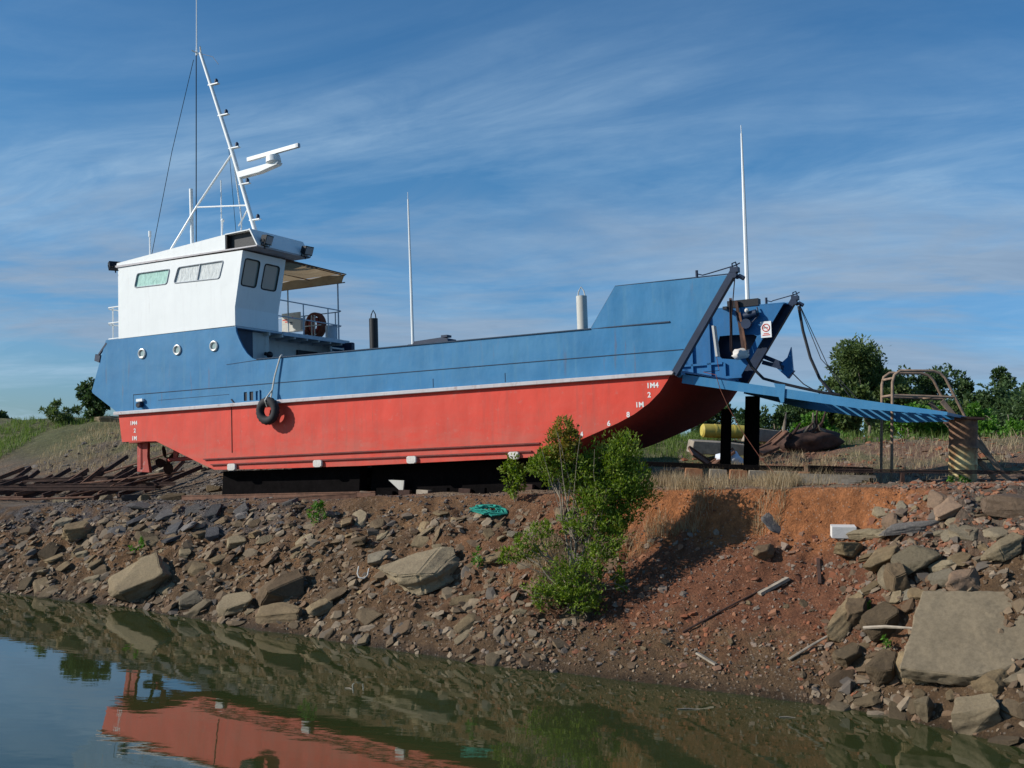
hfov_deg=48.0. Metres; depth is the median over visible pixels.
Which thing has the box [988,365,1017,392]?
tree
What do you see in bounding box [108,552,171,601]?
slab
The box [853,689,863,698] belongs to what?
rock
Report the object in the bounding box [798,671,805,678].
rock
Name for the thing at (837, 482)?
plank
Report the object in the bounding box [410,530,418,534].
rock
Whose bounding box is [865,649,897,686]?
slab
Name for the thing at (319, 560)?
rock
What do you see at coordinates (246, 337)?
deckhouse door
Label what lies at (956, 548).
rock
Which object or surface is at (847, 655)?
boulder
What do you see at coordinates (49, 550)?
rock
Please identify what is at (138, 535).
rock
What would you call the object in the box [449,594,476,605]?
rock
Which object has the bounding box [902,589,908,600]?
rock
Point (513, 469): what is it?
shrub
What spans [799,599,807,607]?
rock
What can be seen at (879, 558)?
slab
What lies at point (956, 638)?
concrete slab
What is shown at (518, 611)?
rock
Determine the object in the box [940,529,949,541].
rock
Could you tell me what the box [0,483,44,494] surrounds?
steel sleeper
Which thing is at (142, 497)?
rock
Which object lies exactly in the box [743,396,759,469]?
wooden pile
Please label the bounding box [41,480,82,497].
steel sleeper
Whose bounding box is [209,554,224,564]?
rock
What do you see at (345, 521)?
rock
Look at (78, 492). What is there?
steel sleeper
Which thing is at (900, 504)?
rock
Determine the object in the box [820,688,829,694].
rock
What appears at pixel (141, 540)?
weed
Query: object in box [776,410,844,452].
uprooted stump
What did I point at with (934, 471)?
slipway rail
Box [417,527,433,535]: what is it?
rock
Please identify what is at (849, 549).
boulder
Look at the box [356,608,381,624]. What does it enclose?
rock
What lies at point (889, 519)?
rock
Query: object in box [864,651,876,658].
rock
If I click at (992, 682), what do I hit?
slab
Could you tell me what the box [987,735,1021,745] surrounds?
rock
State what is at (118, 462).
steel sleeper
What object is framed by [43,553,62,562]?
rock
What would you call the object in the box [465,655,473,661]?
rock
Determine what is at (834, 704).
rock
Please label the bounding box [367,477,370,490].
cross timber
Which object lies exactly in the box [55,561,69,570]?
rock
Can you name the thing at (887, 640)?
weed
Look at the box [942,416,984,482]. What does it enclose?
steel drum
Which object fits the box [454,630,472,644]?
rock
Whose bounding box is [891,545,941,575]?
slab
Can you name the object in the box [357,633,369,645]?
rock
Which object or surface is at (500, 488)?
packing block
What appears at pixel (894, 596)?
rock
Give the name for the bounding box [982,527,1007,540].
rock
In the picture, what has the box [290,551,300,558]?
rock
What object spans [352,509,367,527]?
rock
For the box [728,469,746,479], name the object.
support block
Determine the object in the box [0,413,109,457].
green grass
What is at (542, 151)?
sky
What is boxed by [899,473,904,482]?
rail chair
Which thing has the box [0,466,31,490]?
steel sleeper
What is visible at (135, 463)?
rusty rod
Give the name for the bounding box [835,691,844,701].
rock
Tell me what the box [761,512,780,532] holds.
grey sheet
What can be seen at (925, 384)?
tree
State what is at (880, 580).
rock
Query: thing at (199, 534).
rock
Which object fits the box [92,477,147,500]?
steel sleeper
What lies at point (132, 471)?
steel sleeper
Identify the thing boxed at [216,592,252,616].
slab
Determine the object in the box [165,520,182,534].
rock
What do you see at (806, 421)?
bush
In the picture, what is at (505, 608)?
rock
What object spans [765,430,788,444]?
scrap plate
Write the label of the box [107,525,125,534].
rock
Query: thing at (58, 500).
rock
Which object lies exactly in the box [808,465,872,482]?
timber stack
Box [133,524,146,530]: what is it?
rock
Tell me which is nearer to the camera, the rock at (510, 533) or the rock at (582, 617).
the rock at (582, 617)
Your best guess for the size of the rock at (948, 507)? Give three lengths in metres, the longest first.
0.741 x 0.494 x 0.176 m
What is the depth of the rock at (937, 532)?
18.39 m
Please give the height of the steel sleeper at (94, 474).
0.976 m
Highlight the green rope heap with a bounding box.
[469,504,507,516]
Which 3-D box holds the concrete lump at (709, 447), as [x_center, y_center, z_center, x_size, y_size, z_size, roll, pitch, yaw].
[6.064,1.873,33.563,1.841,0.420,0.600,2,2,-6]
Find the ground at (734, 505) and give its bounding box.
[0,417,1023,746]
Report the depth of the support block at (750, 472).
23.73 m
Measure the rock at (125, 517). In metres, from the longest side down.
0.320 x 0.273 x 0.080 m
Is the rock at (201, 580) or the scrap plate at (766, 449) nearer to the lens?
the rock at (201, 580)
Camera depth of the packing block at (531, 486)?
25.22 m
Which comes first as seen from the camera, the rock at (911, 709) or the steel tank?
the rock at (911, 709)
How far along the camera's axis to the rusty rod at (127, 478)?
34.50 m
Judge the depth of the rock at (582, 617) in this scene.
19.59 m
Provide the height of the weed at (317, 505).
0.589 m
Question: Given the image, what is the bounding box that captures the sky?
[0,0,1023,437]
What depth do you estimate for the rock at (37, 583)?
25.50 m
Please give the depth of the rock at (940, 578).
17.45 m
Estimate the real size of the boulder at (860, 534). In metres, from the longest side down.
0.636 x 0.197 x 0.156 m
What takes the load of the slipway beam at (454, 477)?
on the ground at (734, 505)
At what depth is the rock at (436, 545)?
22.28 m
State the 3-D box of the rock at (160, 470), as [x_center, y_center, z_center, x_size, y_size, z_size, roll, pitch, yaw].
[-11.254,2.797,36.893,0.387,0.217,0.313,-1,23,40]
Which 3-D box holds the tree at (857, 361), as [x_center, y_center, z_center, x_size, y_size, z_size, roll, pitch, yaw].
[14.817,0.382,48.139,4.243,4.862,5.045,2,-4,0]
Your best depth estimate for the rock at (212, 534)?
25.43 m
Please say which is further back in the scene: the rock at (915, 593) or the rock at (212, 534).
the rock at (212, 534)
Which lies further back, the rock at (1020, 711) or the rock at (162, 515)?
the rock at (162, 515)
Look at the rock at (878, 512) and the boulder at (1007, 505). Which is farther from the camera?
the rock at (878, 512)
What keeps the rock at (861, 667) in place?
on the ground at (734, 505)
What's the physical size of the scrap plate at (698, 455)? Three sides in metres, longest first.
0.900 x 0.525 x 0.105 m
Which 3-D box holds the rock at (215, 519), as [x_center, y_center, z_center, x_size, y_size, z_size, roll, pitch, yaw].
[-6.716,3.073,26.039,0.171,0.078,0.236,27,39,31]
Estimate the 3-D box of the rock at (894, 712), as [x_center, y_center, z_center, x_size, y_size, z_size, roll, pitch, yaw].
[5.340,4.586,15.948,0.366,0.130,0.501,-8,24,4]
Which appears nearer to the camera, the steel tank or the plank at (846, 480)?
the plank at (846, 480)
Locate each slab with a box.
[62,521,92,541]
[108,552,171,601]
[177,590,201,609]
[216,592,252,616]
[255,569,304,606]
[255,602,302,623]
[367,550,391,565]
[378,547,459,594]
[859,601,899,641]
[863,545,898,571]
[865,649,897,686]
[883,562,909,591]
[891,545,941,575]
[895,651,930,683]
[899,590,1023,685]
[945,568,979,591]
[971,669,1008,695]
[980,532,1023,560]
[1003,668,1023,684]
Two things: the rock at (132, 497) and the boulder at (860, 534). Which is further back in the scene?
the rock at (132, 497)
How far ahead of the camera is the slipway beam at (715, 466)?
23.89 m
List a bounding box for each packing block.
[382,491,395,495]
[399,490,412,494]
[416,490,431,493]
[432,487,449,492]
[459,488,471,492]
[475,487,486,493]
[498,486,512,491]
[520,484,534,489]
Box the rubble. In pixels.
[0,498,1023,718]
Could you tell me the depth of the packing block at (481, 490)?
25.58 m
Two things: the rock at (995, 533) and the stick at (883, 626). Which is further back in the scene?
the rock at (995, 533)
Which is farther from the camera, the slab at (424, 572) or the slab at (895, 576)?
the slab at (424, 572)
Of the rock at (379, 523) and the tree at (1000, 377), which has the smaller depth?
the rock at (379, 523)
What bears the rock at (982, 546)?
on the ground at (734, 505)
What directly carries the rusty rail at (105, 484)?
on the steel sleeper at (13, 472)
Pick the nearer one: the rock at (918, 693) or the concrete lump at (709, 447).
the rock at (918, 693)
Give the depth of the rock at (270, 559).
23.66 m
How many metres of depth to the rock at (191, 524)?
25.68 m
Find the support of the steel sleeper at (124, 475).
on the ground at (734, 505)
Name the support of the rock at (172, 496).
on the ground at (734, 505)
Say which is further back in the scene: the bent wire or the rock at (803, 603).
the bent wire
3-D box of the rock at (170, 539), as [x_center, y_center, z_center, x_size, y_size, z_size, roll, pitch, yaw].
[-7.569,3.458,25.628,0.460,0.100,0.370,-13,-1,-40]
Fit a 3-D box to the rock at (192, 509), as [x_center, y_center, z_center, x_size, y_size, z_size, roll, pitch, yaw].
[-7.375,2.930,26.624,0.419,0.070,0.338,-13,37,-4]
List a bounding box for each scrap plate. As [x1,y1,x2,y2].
[688,445,711,462]
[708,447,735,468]
[759,441,779,456]
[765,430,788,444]
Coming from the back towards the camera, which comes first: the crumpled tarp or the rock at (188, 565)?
the crumpled tarp
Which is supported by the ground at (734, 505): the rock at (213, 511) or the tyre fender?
the rock at (213, 511)
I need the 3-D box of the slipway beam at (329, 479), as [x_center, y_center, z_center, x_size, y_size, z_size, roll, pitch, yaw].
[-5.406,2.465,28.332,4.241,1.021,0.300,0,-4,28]
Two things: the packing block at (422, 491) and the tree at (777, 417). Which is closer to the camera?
the packing block at (422, 491)
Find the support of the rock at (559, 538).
on the ground at (734, 505)
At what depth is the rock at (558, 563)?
20.61 m
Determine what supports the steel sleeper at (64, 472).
on the ground at (734, 505)
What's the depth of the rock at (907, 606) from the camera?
17.27 m
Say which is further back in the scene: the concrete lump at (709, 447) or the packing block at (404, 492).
the concrete lump at (709, 447)
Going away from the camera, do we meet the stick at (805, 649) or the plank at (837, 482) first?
the stick at (805, 649)
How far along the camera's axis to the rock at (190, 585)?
23.85 m
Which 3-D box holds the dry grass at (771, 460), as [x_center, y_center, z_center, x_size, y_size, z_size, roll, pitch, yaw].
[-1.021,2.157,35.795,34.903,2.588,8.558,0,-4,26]
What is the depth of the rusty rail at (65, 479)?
35.77 m
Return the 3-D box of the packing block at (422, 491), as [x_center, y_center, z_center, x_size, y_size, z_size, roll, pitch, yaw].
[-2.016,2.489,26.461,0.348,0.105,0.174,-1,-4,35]
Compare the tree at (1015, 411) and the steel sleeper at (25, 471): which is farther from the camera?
the tree at (1015, 411)
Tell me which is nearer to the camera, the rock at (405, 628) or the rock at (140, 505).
the rock at (405, 628)
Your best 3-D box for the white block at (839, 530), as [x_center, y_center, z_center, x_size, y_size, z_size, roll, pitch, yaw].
[5.653,2.515,19.633,0.399,0.190,0.266,0,3,9]
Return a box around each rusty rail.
[0,474,162,482]
[0,482,175,487]
[0,486,155,490]
[182,491,375,499]
[266,492,356,503]
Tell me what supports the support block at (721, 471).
on the slipway beam at (720, 480)
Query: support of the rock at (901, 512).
on the ground at (734, 505)
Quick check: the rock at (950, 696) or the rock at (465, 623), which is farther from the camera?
the rock at (465, 623)
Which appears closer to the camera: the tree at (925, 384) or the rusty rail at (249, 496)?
the rusty rail at (249, 496)
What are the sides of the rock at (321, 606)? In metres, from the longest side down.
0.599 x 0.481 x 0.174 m
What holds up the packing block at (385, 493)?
on the ground at (734, 505)
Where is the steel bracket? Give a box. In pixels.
[389,480,404,489]
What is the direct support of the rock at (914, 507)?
on the ground at (734, 505)
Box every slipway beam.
[222,466,367,498]
[367,458,603,479]
[371,460,547,494]
[639,461,803,470]
[661,477,803,484]
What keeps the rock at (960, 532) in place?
on the ground at (734, 505)
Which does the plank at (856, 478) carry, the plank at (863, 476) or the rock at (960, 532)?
the plank at (863, 476)
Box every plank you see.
[695,652,717,665]
[757,577,789,595]
[790,475,868,479]
[798,473,875,477]
[801,478,861,481]
[803,481,854,483]
[816,558,821,583]
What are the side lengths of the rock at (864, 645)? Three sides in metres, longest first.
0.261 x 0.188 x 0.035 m
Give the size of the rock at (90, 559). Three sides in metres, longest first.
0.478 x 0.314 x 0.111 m
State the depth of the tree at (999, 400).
55.23 m
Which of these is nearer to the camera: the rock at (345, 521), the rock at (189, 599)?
the rock at (189, 599)
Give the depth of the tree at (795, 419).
58.96 m
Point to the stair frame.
(982, 447)
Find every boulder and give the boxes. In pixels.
[52,517,73,528]
[827,592,863,642]
[831,642,862,667]
[833,542,862,557]
[845,598,866,626]
[846,528,881,540]
[878,520,939,535]
[913,696,934,722]
[951,693,1001,735]
[980,493,1023,517]
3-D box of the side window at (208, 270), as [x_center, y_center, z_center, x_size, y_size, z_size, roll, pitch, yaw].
[-8.035,-2.850,29.489,1.690,0.466,0.050,-4,-5,28]
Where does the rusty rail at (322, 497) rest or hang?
on the ground at (734, 505)
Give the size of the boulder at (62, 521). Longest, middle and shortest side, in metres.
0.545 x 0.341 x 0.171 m
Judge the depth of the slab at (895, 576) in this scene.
17.71 m
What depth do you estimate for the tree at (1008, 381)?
59.80 m
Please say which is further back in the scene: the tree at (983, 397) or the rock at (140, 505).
the tree at (983, 397)
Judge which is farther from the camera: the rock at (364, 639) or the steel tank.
the steel tank
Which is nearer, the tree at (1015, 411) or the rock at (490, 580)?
the rock at (490, 580)
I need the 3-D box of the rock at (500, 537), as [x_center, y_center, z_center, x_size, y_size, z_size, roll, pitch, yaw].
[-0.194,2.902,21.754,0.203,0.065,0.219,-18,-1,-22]
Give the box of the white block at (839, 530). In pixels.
[830,524,855,537]
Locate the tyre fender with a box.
[256,355,282,424]
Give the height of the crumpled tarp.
0.608 m
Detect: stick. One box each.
[682,580,777,632]
[788,635,827,659]
[863,625,911,628]
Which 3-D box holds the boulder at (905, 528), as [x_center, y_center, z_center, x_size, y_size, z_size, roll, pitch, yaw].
[6.463,2.335,18.718,1.020,0.175,0.221,-7,4,6]
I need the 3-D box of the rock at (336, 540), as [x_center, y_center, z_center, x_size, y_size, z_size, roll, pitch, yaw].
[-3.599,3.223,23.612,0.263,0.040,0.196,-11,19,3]
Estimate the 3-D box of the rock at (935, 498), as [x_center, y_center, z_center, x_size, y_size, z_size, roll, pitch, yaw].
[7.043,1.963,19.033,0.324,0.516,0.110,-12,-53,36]
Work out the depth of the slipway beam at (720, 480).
23.87 m
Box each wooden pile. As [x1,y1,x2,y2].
[720,409,731,472]
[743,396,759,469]
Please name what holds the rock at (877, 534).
on the ground at (734, 505)
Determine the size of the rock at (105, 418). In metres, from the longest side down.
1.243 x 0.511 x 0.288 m
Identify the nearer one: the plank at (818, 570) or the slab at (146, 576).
the plank at (818, 570)
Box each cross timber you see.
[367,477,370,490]
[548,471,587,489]
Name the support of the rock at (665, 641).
on the ground at (734, 505)
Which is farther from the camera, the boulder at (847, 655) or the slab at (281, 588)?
the slab at (281, 588)
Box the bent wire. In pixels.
[357,566,369,578]
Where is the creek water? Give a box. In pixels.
[0,592,1023,767]
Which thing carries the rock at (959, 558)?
on the ground at (734, 505)
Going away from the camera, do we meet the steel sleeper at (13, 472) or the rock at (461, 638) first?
the rock at (461, 638)
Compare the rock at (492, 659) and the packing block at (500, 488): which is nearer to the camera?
the rock at (492, 659)
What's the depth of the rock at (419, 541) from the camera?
22.65 m
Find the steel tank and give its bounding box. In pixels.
[700,424,743,438]
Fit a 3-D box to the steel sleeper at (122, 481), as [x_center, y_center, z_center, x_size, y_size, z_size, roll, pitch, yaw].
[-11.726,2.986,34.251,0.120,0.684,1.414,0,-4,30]
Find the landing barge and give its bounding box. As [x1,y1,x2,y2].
[92,0,966,474]
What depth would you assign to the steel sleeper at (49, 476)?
36.32 m
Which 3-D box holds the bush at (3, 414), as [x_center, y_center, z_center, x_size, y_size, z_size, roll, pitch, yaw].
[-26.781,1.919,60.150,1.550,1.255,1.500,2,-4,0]
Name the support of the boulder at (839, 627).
on the ground at (734, 505)
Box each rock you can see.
[17,577,37,591]
[32,567,46,571]
[33,577,50,595]
[37,542,60,559]
[37,568,49,574]
[37,585,58,598]
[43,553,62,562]
[52,496,65,502]
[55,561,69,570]
[75,550,88,557]
[76,594,92,602]
[82,575,100,582]
[83,555,96,562]
[88,556,104,569]
[92,564,107,574]
[94,416,118,421]
[99,495,112,500]
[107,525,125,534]
[117,516,130,522]
[121,494,140,501]
[124,502,150,509]
[126,513,146,525]
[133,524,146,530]
[134,531,160,543]
[138,494,151,500]
[144,536,158,546]
[154,509,174,520]
[155,467,163,472]
[156,582,175,594]
[158,493,185,500]
[161,534,182,542]
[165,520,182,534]
[179,548,190,557]
[180,521,197,531]
[182,581,194,589]
[184,560,202,570]
[185,504,200,516]
[185,599,211,617]
[188,562,206,576]
[192,528,205,538]
[197,575,208,584]
[204,503,220,518]
[205,527,218,541]
[206,485,221,491]
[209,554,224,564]
[210,516,219,522]
[214,517,226,523]
[227,535,246,548]
[234,502,249,513]
[235,511,248,519]
[244,608,254,614]
[247,518,260,527]
[248,530,261,537]
[256,535,272,544]
[260,553,277,566]
[282,498,298,505]
[288,621,298,628]
[290,543,306,549]
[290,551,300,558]
[295,533,313,544]
[300,555,309,562]
[305,597,333,615]
[310,625,319,635]
[312,558,323,563]
[324,629,333,639]
[325,587,347,600]
[330,539,341,542]
[340,518,352,527]
[349,536,367,545]
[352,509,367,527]
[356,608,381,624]
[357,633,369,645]
[369,518,385,528]
[376,530,388,540]
[393,620,411,637]
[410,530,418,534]
[411,536,429,547]
[417,521,429,531]
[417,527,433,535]
[422,621,432,625]
[432,528,441,541]
[432,544,441,548]
[433,510,447,515]
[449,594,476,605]
[453,613,475,633]
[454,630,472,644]
[465,562,473,568]
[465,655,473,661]
[473,513,489,519]
[483,528,494,540]
[483,551,510,562]
[485,652,500,665]
[487,577,495,582]
[491,514,507,522]
[493,520,506,528]
[497,535,506,540]
[501,606,509,612]
[507,531,517,536]
[512,609,526,615]
[548,532,564,549]
[550,558,572,567]
[560,608,590,623]
[577,543,589,560]
[627,662,636,668]
[660,639,670,644]
[752,544,774,559]
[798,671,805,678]
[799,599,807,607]
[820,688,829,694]
[825,669,853,687]
[827,699,850,710]
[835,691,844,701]
[845,694,853,702]
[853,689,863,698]
[853,691,884,706]
[855,661,865,672]
[858,549,874,561]
[859,642,869,649]
[860,580,878,595]
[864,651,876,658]
[871,506,890,518]
[874,529,885,538]
[877,565,886,589]
[881,512,898,527]
[888,701,906,719]
[889,590,901,603]
[895,501,907,508]
[895,507,907,516]
[901,598,914,613]
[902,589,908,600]
[906,698,917,714]
[907,505,917,512]
[907,587,923,599]
[913,688,925,697]
[927,490,946,507]
[927,568,951,586]
[928,560,955,571]
[932,529,944,535]
[933,495,962,520]
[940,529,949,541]
[944,517,955,525]
[945,689,955,700]
[947,552,970,566]
[948,524,978,540]
[950,544,959,552]
[971,506,982,512]
[974,516,987,522]
[975,496,982,501]
[977,543,987,550]
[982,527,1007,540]
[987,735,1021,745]
[1000,698,1020,718]
[1016,703,1023,720]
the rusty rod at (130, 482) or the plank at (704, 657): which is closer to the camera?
the plank at (704, 657)
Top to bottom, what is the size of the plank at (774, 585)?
0.300 m
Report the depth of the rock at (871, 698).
16.25 m
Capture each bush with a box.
[0,410,11,418]
[38,398,82,423]
[74,377,110,419]
[494,415,664,616]
[789,410,848,437]
[886,401,944,437]
[928,404,948,439]
[964,401,1023,438]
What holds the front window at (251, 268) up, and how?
in the landing barge
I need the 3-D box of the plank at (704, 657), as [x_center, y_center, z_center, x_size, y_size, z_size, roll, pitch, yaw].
[3.029,4.280,17.922,0.066,0.148,0.399,5,-5,-40]
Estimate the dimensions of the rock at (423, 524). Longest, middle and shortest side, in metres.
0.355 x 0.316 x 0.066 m
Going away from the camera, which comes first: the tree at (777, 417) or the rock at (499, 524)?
the rock at (499, 524)
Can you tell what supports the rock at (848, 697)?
on the ground at (734, 505)
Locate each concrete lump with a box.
[686,439,743,455]
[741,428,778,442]
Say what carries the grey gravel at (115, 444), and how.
on the ground at (734, 505)
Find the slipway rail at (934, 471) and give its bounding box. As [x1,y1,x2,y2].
[834,469,1023,473]
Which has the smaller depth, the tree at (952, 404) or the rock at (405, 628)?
the rock at (405, 628)
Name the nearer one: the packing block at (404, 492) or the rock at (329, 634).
the rock at (329, 634)
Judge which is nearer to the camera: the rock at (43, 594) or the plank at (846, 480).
the plank at (846, 480)
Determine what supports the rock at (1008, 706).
on the ground at (734, 505)
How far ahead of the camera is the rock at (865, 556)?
18.78 m
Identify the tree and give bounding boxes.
[686,403,737,435]
[732,404,815,430]
[777,404,801,432]
[810,381,879,436]
[817,332,923,435]
[861,391,979,438]
[892,363,964,406]
[944,370,975,437]
[947,383,1009,437]
[957,387,1023,430]
[985,391,1023,411]
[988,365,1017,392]
[999,377,1023,395]
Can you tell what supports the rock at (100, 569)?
on the ground at (734, 505)
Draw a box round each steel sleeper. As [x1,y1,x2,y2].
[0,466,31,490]
[0,467,24,478]
[0,475,28,485]
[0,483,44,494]
[5,469,39,495]
[14,483,58,495]
[23,476,82,497]
[31,474,52,484]
[41,467,70,483]
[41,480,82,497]
[47,468,88,497]
[48,473,86,483]
[65,466,103,496]
[68,482,105,496]
[80,472,127,499]
[89,455,128,481]
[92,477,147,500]
[98,473,137,493]
[102,466,133,482]
[114,467,136,483]
[117,476,169,496]
[129,465,157,481]
[143,465,202,492]
[157,461,184,488]
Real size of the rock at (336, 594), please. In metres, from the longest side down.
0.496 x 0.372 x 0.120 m
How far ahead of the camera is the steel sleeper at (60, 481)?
35.94 m
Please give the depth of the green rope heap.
22.72 m
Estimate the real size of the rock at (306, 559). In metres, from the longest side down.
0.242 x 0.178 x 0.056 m
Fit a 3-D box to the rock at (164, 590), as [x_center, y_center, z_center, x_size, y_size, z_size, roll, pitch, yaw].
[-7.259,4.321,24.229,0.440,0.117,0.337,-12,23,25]
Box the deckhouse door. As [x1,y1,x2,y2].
[237,329,252,356]
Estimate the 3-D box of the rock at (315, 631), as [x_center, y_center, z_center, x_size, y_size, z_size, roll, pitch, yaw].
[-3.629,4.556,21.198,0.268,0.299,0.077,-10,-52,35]
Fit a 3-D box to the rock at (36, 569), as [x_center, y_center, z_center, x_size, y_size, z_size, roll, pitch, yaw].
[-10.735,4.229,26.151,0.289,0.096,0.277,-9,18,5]
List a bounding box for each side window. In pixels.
[134,269,169,287]
[174,260,222,283]
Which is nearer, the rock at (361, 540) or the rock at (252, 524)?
the rock at (361, 540)
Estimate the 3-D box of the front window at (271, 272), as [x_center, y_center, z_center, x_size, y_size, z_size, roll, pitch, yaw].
[-6.280,-2.758,29.871,0.135,0.691,0.635,0,-4,28]
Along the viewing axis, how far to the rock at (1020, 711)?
14.78 m
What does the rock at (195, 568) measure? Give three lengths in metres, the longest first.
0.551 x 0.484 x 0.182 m
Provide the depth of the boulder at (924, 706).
15.58 m
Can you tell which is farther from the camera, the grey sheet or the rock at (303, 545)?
the rock at (303, 545)
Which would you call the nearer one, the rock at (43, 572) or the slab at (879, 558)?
the slab at (879, 558)
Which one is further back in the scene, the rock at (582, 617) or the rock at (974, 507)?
the rock at (582, 617)
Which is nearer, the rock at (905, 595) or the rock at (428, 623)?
the rock at (905, 595)
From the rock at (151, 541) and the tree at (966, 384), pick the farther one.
the tree at (966, 384)
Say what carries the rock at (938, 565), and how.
on the ground at (734, 505)
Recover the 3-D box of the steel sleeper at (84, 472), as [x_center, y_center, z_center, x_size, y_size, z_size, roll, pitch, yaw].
[-13.655,3.030,35.418,0.120,0.922,1.440,0,-4,31]
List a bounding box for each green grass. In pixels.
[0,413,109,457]
[631,428,1003,460]
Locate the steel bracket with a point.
(399, 484)
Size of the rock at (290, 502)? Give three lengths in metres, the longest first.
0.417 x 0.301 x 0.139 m
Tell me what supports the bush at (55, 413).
on the ground at (734, 505)
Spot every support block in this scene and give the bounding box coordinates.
[684,468,702,477]
[708,469,726,478]
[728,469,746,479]
[747,470,766,479]
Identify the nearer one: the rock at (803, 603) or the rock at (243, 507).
the rock at (803, 603)
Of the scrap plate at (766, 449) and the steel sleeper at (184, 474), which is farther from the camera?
the steel sleeper at (184, 474)
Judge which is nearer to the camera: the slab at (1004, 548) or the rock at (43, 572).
the slab at (1004, 548)
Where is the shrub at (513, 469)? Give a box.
[497,452,529,501]
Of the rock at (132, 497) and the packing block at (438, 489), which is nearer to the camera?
the packing block at (438, 489)
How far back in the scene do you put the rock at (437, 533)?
22.58 m
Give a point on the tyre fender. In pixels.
(273, 404)
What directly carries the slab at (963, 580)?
on the ground at (734, 505)
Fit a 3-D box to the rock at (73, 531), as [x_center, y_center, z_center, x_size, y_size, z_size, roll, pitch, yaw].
[-10.234,3.467,27.103,0.727,0.324,0.471,-8,18,-21]
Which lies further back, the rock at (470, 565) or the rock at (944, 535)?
the rock at (470, 565)
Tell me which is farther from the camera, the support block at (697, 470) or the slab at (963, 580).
the support block at (697, 470)
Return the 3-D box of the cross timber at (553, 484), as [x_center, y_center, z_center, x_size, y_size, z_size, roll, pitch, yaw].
[1.234,2.291,27.158,0.260,0.460,3.249,0,-4,28]
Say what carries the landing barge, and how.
on the slipway beam at (454, 477)
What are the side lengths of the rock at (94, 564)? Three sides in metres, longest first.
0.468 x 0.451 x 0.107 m
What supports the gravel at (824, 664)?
on the ground at (734, 505)
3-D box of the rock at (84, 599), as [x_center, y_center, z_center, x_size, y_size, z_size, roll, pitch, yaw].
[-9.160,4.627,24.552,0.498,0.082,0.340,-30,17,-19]
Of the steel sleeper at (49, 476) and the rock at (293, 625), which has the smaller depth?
the rock at (293, 625)
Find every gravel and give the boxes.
[0,432,504,540]
[0,490,1023,739]
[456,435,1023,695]
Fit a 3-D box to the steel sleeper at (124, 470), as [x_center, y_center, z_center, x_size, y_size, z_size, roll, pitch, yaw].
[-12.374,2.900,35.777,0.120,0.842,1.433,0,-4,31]
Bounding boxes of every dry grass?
[35,419,1023,480]
[505,466,905,609]
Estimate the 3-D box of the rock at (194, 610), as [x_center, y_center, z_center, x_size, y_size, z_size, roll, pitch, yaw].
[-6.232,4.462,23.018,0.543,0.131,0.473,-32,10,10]
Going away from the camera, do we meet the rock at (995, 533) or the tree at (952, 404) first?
the rock at (995, 533)
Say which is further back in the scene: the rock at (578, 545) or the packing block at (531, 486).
the packing block at (531, 486)
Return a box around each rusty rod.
[0,496,23,497]
[0,496,94,499]
[66,470,183,496]
[84,472,164,482]
[104,451,172,473]
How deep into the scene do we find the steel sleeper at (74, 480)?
35.10 m
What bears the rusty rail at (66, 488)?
on the steel sleeper at (108, 492)
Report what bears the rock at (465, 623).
on the ground at (734, 505)
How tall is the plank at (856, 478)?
0.060 m
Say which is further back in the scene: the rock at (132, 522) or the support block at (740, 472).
the rock at (132, 522)
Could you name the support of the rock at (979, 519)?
on the ground at (734, 505)
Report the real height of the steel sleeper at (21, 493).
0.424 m
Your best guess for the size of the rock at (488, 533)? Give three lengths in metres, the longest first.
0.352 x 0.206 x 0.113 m
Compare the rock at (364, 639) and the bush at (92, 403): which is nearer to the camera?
the rock at (364, 639)
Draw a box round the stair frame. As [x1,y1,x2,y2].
[880,369,1010,482]
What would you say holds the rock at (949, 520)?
on the ground at (734, 505)
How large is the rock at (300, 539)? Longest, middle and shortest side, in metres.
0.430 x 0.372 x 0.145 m
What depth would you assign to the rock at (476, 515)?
22.85 m
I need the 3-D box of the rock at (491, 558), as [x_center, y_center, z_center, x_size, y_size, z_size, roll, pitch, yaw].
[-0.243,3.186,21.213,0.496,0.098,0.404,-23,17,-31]
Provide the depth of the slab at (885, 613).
17.20 m
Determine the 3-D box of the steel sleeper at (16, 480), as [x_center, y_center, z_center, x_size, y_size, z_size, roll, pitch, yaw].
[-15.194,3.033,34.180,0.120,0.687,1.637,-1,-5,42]
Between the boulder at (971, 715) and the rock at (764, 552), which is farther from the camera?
the rock at (764, 552)
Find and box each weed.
[128,536,144,552]
[306,500,326,525]
[471,544,483,568]
[880,634,891,648]
[947,474,970,482]
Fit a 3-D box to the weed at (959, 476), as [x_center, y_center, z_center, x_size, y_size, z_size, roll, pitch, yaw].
[8.679,1.884,22.344,0.435,0.278,0.359,4,-4,-26]
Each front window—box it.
[241,258,259,287]
[261,264,279,291]
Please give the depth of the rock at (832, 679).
16.86 m

